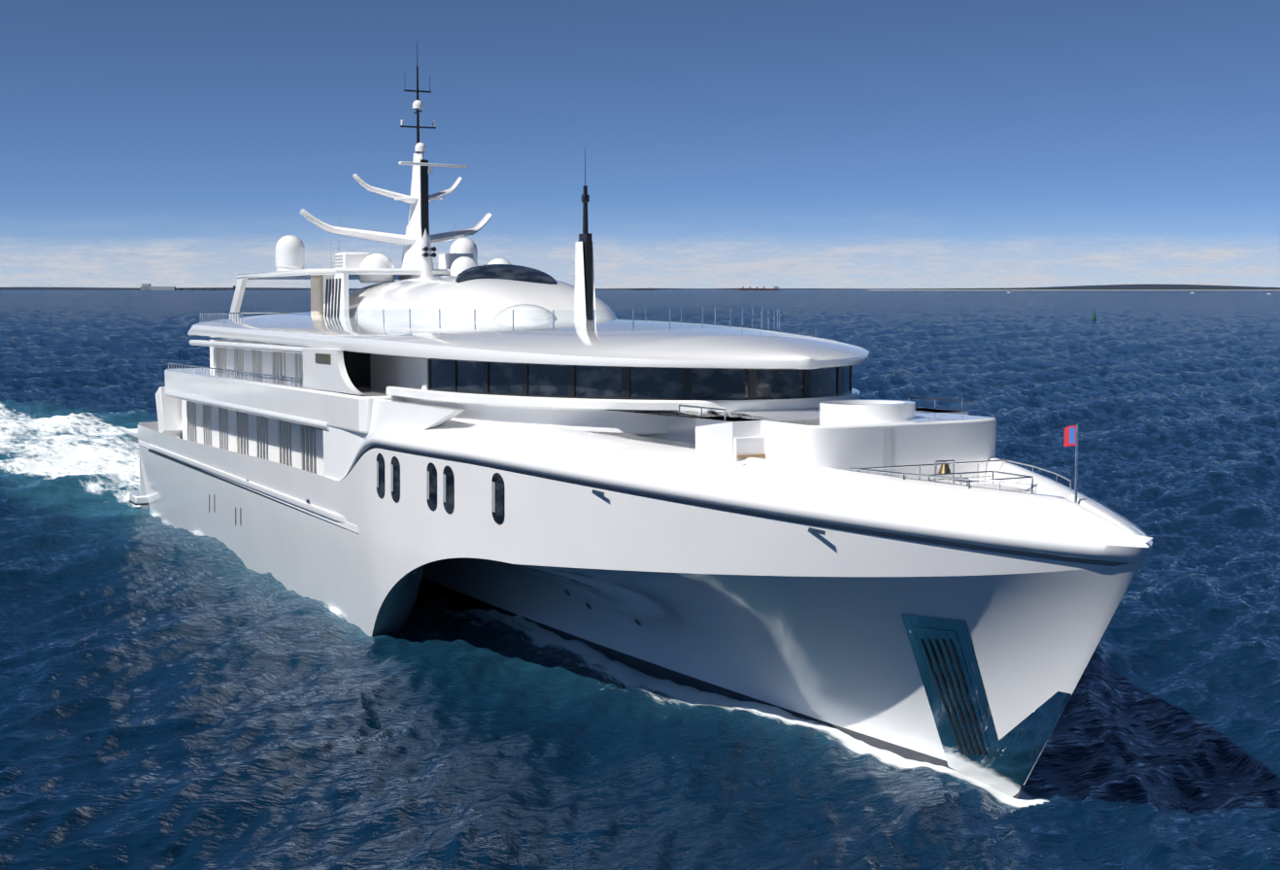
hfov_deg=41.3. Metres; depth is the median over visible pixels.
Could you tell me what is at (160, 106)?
sky
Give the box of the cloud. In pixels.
[0,201,1279,288]
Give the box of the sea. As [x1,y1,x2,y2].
[0,288,1279,869]
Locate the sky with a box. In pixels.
[0,0,1279,250]
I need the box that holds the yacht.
[124,41,1152,798]
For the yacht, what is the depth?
59.51 m

